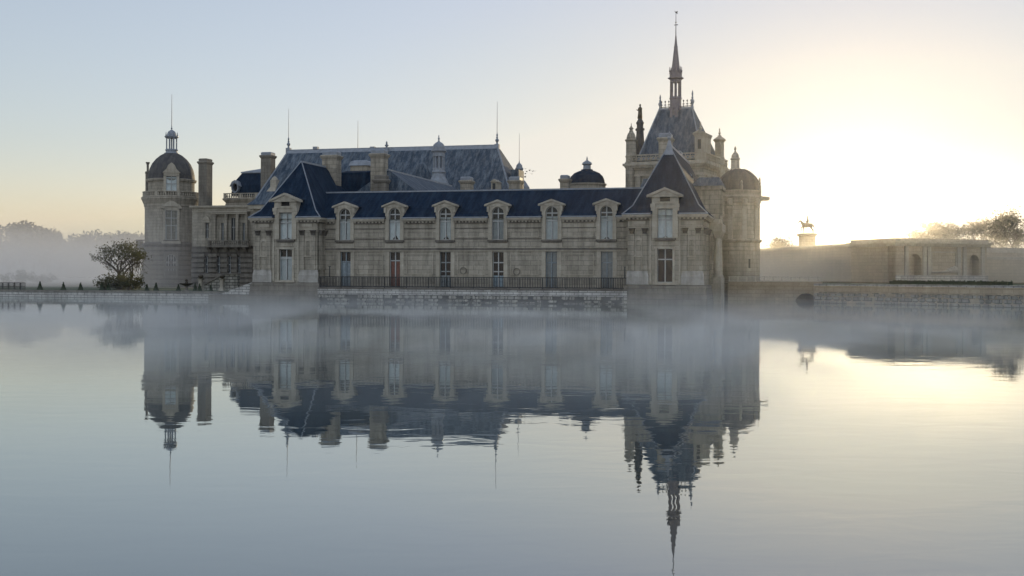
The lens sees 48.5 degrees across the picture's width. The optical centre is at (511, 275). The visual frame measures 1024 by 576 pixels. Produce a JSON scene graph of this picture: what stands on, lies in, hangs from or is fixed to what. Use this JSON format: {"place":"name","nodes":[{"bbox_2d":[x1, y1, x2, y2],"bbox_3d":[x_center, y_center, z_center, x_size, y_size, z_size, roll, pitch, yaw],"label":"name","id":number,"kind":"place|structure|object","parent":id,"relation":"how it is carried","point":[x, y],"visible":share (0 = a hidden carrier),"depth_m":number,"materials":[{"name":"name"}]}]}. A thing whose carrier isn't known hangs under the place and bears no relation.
{"place":"outdoors","nodes":[
{"label":"outdoors","id":0,"kind":"place"},
{"bbox_2d":[3,286,229,291],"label":"lawn","id":1,"kind":"structure","parent":0,"point":[84,288],"depth_m":148.75,"materials":[{"name":"green plant"}]},
{"bbox_2d":[37,281,42,289],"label":"topiary cone","id":2,"kind":"object","parent":1,"relation":"on","point":[39,287],"visible":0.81,"depth_m":129.94,"materials":[{"name":"green plant"}]},
{"bbox_2d":[92,273,115,289],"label":"bush","id":3,"kind":"object","parent":1,"relation":"on","point":[106,280],"visible":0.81,"depth_m":137.76,"materials":[{"name":"green plant"}]},
{"bbox_2d":[110,276,126,289],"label":"bush","id":4,"kind":"object","parent":1,"relation":"on","point":[116,285],"visible":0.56,"depth_m":139.47,"materials":[{"name":"green plant"}]},
{"bbox_2d":[91,238,151,289],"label":"spreading tree","id":5,"kind":"object","parent":1,"relation":"on","point":[126,250],"visible":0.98,"depth_m":141.40,"materials":[{"name":"green plant"}]},
{"bbox_2d":[111,271,145,289],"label":"bush","id":6,"kind":"object","parent":1,"relation":"on","point":[128,284],"visible":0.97,"depth_m":138.46,"materials":[{"name":"green plant"}]},
{"bbox_2d":[0,278,810,294],"bbox_3d":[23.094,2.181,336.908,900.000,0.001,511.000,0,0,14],"label":"ground","id":7,"kind":"structure","parent":0,"point":[72,283],"depth_m":226.37,"materials":[{"name":"green plant"}]},
{"bbox_2d":[0,282,24,289],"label":"shore railing","id":8,"kind":"object","parent":7,"relation":"on","point":[8,286],"visible":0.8,"depth_m":129.97,"materials":[{"name":"grey stone"}]},
{"bbox_2d":[0,222,27,275],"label":"park tree","id":9,"kind":"object","parent":7,"relation":"on","point":[12,234],"visible":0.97,"depth_m":300.36,"materials":[{"name":"green plant"}]},
{"bbox_2d":[0,270,36,283],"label":"bush","id":10,"kind":"object","parent":7,"relation":"on","point":[19,277],"visible":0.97,"depth_m":215.39,"materials":[{"name":"green plant"}]},
{"bbox_2d":[5,219,35,271],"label":"park tree","id":11,"kind":"object","parent":7,"relation":"on","point":[21,226],"visible":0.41,"depth_m":308.45,"materials":[{"name":"green plant"}]},
{"bbox_2d":[15,224,48,280],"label":"park tree","id":12,"kind":"object","parent":7,"relation":"on","point":[31,250],"visible":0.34,"depth_m":299.71,"materials":[{"name":"green plant"}]},
{"bbox_2d":[22,273,57,283],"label":"bush","id":13,"kind":"object","parent":7,"relation":"on","point":[41,278],"visible":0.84,"depth_m":224.45,"materials":[{"name":"green plant"}]},
{"bbox_2d":[26,226,64,276],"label":"park tree","id":14,"kind":"object","parent":7,"relation":"on","point":[50,240],"visible":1,"depth_m":294.65,"materials":[{"name":"green plant"}]},
{"bbox_2d":[47,237,70,280],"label":"park tree","id":15,"kind":"object","parent":7,"relation":"on","point":[62,251],"visible":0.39,"depth_m":319.43,"materials":[{"name":"green plant"}]},
{"bbox_2d":[0,241,141,279],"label":"woods","id":16,"kind":"object","parent":7,"relation":"on","point":[65,274],"visible":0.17,"depth_m":336.80,"materials":[{"name":"green plant"}]},
{"bbox_2d":[65,233,79,279],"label":"park tree","id":17,"kind":"object","parent":7,"relation":"on","point":[70,243],"visible":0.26,"depth_m":329.25,"materials":[{"name":"green plant"}]},
{"bbox_2d":[68,230,96,280],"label":"park tree","id":18,"kind":"object","parent":7,"relation":"on","point":[77,250],"visible":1,"depth_m":318.79,"materials":[{"name":"green plant"}]},
{"bbox_2d":[81,229,108,280],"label":"park tree","id":19,"kind":"object","parent":7,"relation":"on","point":[99,237],"visible":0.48,"depth_m":324.46,"materials":[{"name":"green plant"}]},
{"bbox_2d":[96,232,114,275],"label":"park tree","id":20,"kind":"object","parent":7,"relation":"on","point":[107,249],"visible":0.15,"depth_m":329.31,"materials":[{"name":"green plant"}]},
{"bbox_2d":[0,290,224,298],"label":"quay wall","id":21,"kind":"structure","parent":7,"relation":"on","point":[111,294],"depth_m":125.59,"materials":[{"name":"stone"}]},
{"bbox_2d":[208,283,250,299],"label":"water steps","id":22,"kind":"structure","parent":21,"relation":"on","point":[240,293],"depth_m":118.75,"materials":[{"name":"stone"}]},
{"bbox_2d":[106,230,132,268],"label":"park tree","id":23,"kind":"object","parent":7,"relation":"on","point":[119,237],"visible":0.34,"depth_m":316.40,"materials":[{"name":"green plant"}]},
{"bbox_2d":[122,231,144,276],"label":"park tree","id":24,"kind":"object","parent":7,"relation":"on","point":[137,237],"visible":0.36,"depth_m":318.25,"materials":[{"name":"green plant"}]},
{"bbox_2d":[136,107,213,286],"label":"round tower","id":25,"kind":"structure","parent":7,"relation":"on","point":[170,196],"depth_m":178.13,"materials":[{"name":"stone"}]},
{"bbox_2d":[163,210,178,240],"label":"tall window","id":26,"kind":"structure","parent":25,"relation":"in","point":[166,225],"depth_m":177.84,"materials":[{"name":"grey glass"}]},
{"bbox_2d":[166,255,175,270],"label":"arched window","id":27,"kind":"structure","parent":25,"relation":"in","point":[167,258],"depth_m":177.62,"materials":[{"name":"glass"}]},
{"bbox_2d":[166,176,176,190],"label":"dome window","id":28,"kind":"structure","parent":25,"relation":"in","point":[171,185],"depth_m":178.10,"materials":[{"name":"white glass"}]},
{"bbox_2d":[179,279,193,290],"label":"garden urn","id":29,"kind":"object","parent":7,"relation":"on","point":[186,284],"visible":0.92,"depth_m":132.95,"materials":[{"name":"stone"}]},
{"bbox_2d":[198,274,204,290],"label":"gate pedestal","id":30,"kind":"object","parent":7,"relation":"on","point":[200,280],"visible":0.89,"depth_m":137.03,"materials":[{"name":"stone"}]},
{"bbox_2d":[203,273,239,289],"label":"garden stair","id":31,"kind":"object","parent":7,"relation":"on","point":[231,281],"visible":0.78,"depth_m":139.67,"materials":[{"name":"stone"}]},
{"bbox_2d":[218,274,225,290],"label":"gate pedestal","id":32,"kind":"object","parent":7,"relation":"on","point":[222,287],"visible":0.96,"depth_m":136.31,"materials":[{"name":"stone"}]},
{"bbox_2d":[189,169,260,286],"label":"balcony wing","id":33,"kind":"structure","parent":7,"relation":"on","point":[222,239],"depth_m":174.23,"materials":[{"name":"beige stone"}]},
{"bbox_2d":[206,256,207,272],"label":"arched window","id":34,"kind":"structure","parent":33,"relation":"in","point":[206,256],"depth_m":174.89,"materials":[{"name":"glass"}]},
{"bbox_2d":[206,223,208,237],"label":"upper window","id":35,"kind":"structure","parent":33,"relation":"in","point":[207,224],"depth_m":174.99,"materials":[{"name":"glass"}]},
{"bbox_2d":[218,256,220,272],"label":"arched window","id":36,"kind":"structure","parent":33,"relation":"in","point":[219,257],"depth_m":174.40,"materials":[{"name":"glass"}]},
{"bbox_2d":[222,223,223,239],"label":"upper window","id":37,"kind":"structure","parent":33,"relation":"in","point":[223,223],"depth_m":174.31,"materials":[{"name":"grey glass"}]},
{"bbox_2d":[229,256,230,272],"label":"arched window","id":38,"kind":"structure","parent":33,"relation":"in","point":[229,256],"depth_m":173.93,"materials":[{"name":"glass"}]},
{"bbox_2d":[232,218,234,241],"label":"upper window","id":39,"kind":"structure","parent":33,"relation":"in","point":[233,219],"depth_m":173.93,"materials":[{"name":"glass"}]},
{"bbox_2d":[238,256,240,272],"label":"arched window","id":40,"kind":"structure","parent":33,"relation":"in","point":[239,258],"depth_m":173.59,"materials":[{"name":"glass"}]},
{"bbox_2d":[248,151,345,300],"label":"corner pavilion","id":41,"kind":"structure","parent":7,"relation":"on","point":[289,219],"depth_m":115.45,"materials":[{"name":"stone"}]},
{"bbox_2d":[280,249,291,279],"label":"french window","id":42,"kind":"structure","parent":41,"relation":"in","point":[286,258],"depth_m":115.58,"materials":[{"name":"white glass"}]},
{"bbox_2d":[247,114,529,270],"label":"great house","id":43,"kind":"structure","parent":7,"relation":"on","point":[470,167],"depth_m":162.17,"materials":[{"name":"stone"}]},
{"bbox_2d":[341,149,455,191],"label":"back wing","id":44,"kind":"structure","parent":7,"relation":"on","point":[375,174],"depth_m":126.63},
{"bbox_2d":[324,187,642,288],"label":"gallery wing","id":45,"kind":"structure","parent":7,"relation":"on","point":[580,233],"depth_m":112.37,"materials":[{"name":"beige stone"}]},
{"bbox_2d":[341,252,350,285],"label":"door","id":46,"kind":"structure","parent":45,"relation":"in","point":[345,256],"depth_m":115.72,"materials":[{"name":"grey glass"}]},
{"bbox_2d":[390,252,399,285],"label":"door","id":47,"kind":"structure","parent":45,"relation":"in","point":[394,256],"depth_m":114.40,"materials":[{"name":"white glass"}]},
{"bbox_2d":[440,252,450,286],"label":"door","id":48,"kind":"structure","parent":45,"relation":"in","point":[445,257],"depth_m":113.12,"materials":[{"name":"white glass"}]},
{"bbox_2d":[493,252,503,286],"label":"door","id":49,"kind":"structure","parent":45,"relation":"in","point":[498,257],"depth_m":111.78,"materials":[{"name":"white glass"}]},
{"bbox_2d":[546,252,556,286],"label":"door","id":50,"kind":"structure","parent":45,"relation":"in","point":[551,257],"depth_m":110.42,"materials":[{"name":"grey glass"}]},
{"bbox_2d":[601,252,612,287],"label":"door","id":51,"kind":"structure","parent":45,"relation":"in","point":[606,257],"depth_m":109.06,"materials":[{"name":"grey glass"}]},
{"bbox_2d":[558,158,606,187],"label":"domed pavilion","id":52,"kind":"structure","parent":7,"relation":"on","point":[586,176],"depth_m":141.82,"materials":[{"name":"stone"}]},
{"bbox_2d":[622,131,725,304],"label":"corner pavilion","id":53,"kind":"structure","parent":7,"relation":"on","point":[668,216],"depth_m":105.88,"materials":[{"name":"stone"}]},
{"bbox_2d":[657,249,672,281],"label":"french window","id":54,"kind":"structure","parent":53,"relation":"in","point":[665,256],"depth_m":105.93,"materials":[{"name":"glass"}]},
{"bbox_2d":[693,177,725,302],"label":"corner turret","id":55,"kind":"object","parent":53,"relation":"attached to","point":[711,191],"visible":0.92,"depth_m":112.50,"materials":[{"name":"stone"}]},
{"bbox_2d":[622,11,729,186],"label":"chapel","id":56,"kind":"structure","parent":7,"relation":"on","point":[691,136],"depth_m":141.95,"materials":[{"name":"stone"}]},
{"bbox_2d":[720,146,769,299],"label":"round tower","id":57,"kind":"structure","parent":7,"relation":"on","point":[741,240],"depth_m":127.08,"materials":[{"name":"stone"}]},
{"bbox_2d":[728,276,821,300],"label":"stone bridge","id":58,"kind":"structure","parent":7,"relation":"on","point":[755,290],"depth_m":124.71,"materials":[{"name":"beige stone"}]},
{"bbox_2d":[766,237,797,247],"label":"garden tree","id":59,"kind":"object","parent":7,"relation":"on","point":[776,244],"visible":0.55,"depth_m":234.23,"materials":[{"name":"green plant"}]},
{"bbox_2d":[813,284,1023,307],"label":"bank wall","id":60,"kind":"structure","parent":7,"relation":"on","point":[1011,296],"depth_m":107.27,"materials":[{"name":"stone"}]},
{"bbox_2d":[987,247,1023,256],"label":"wall","id":61,"kind":"structure","parent":7,"relation":"on","point":[1003,252],"depth_m":151.14,"materials":[{"name":"stone"}]},
{"bbox_2d":[0,295,1023,575],"bbox_3d":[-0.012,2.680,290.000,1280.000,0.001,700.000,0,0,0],"label":"water","id":62,"kind":"structure","parent":0,"point":[800,435],"depth_m":18.62,"materials":[{"name":"grey liquid"}]},
{"bbox_2d":[317,287,626,303],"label":"terrace wall","id":63,"kind":"structure","parent":62,"relation":"in","point":[506,295],"depth_m":109.74,"materials":[{"name":"stone"}]},
{"bbox_2d":[319,266,625,289],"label":"iron railing","id":64,"kind":"object","parent":63,"relation":"on","point":[439,286],"visible":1,"depth_m":110.02,"materials":[{"name":"black metal"}]},
{"bbox_2d":[0,0,1023,276],"label":"sky","id":65,"kind":"structure","parent":0,"point":[863,119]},
{"bbox_2d":[822,282,1023,285],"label":"terrace","id":66,"kind":"structure","parent":0,"point":[871,283],"depth_m":128.55,"materials":[{"name":"beige stone"}]},
{"bbox_2d":[760,244,850,295],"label":"garden wall","id":67,"kind":"structure","parent":66,"relation":"on","point":[828,263],"depth_m":158.79,"materials":[{"name":"stone"}]},
{"bbox_2d":[797,215,817,245],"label":"equestrian statue","id":68,"kind":"object","parent":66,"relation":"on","point":[807,239],"visible":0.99,"depth_m":184.90,"materials":[{"name":"stone"}]},
{"bbox_2d":[845,238,993,283],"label":"gatehouse","id":69,"kind":"object","parent":66,"relation":"on","point":[883,261],"visible":0.95,"depth_m":130.42,"materials":[{"name":"stone"}]},
{"bbox_2d":[902,220,944,238],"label":"garden tree","id":70,"kind":"object","parent":66,"relation":"on","point":[913,234],"visible":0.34,"depth_m":199.40,"materials":[{"name":"green plant"}]},
{"bbox_2d":[917,219,971,238],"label":"garden tree","id":71,"kind":"object","parent":66,"relation":"on","point":[939,224],"visible":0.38,"depth_m":201.04,"materials":[{"name":"green plant"}]},
{"bbox_2d":[931,223,964,238],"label":"garden tree","id":72,"kind":"object","parent":66,"relation":"on","point":[949,235],"visible":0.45,"depth_m":198.62,"materials":[{"name":"green plant"}]},
{"bbox_2d":[889,280,1012,284],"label":"clipped hedge","id":73,"kind":"object","parent":66,"relation":"on","point":[944,282],"visible":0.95,"depth_m":111.13,"materials":[{"name":"green plant"}]},
{"bbox_2d":[955,217,994,246],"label":"garden tree","id":74,"kind":"object","parent":66,"relation":"on","point":[976,230],"visible":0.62,"depth_m":189.45,"materials":[{"name":"green plant"}]},
{"bbox_2d":[985,215,1012,247],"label":"garden tree","id":75,"kind":"object","parent":66,"relation":"on","point":[1006,245],"visible":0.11,"depth_m":197.26,"materials":[{"name":"green plant"}]},
{"bbox_2d":[982,205,1023,247],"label":"garden tree","id":76,"kind":"object","parent":66,"relation":"on","point":[1002,222],"visible":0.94,"depth_m":174.98,"materials":[{"name":"green plant"}]},
{"bbox_2d":[987,257,1023,283],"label":"side wall","id":77,"kind":"structure","parent":66,"relation":"on","point":[1007,269],"depth_m":137.82,"materials":[{"name":"stone"}]}
]}

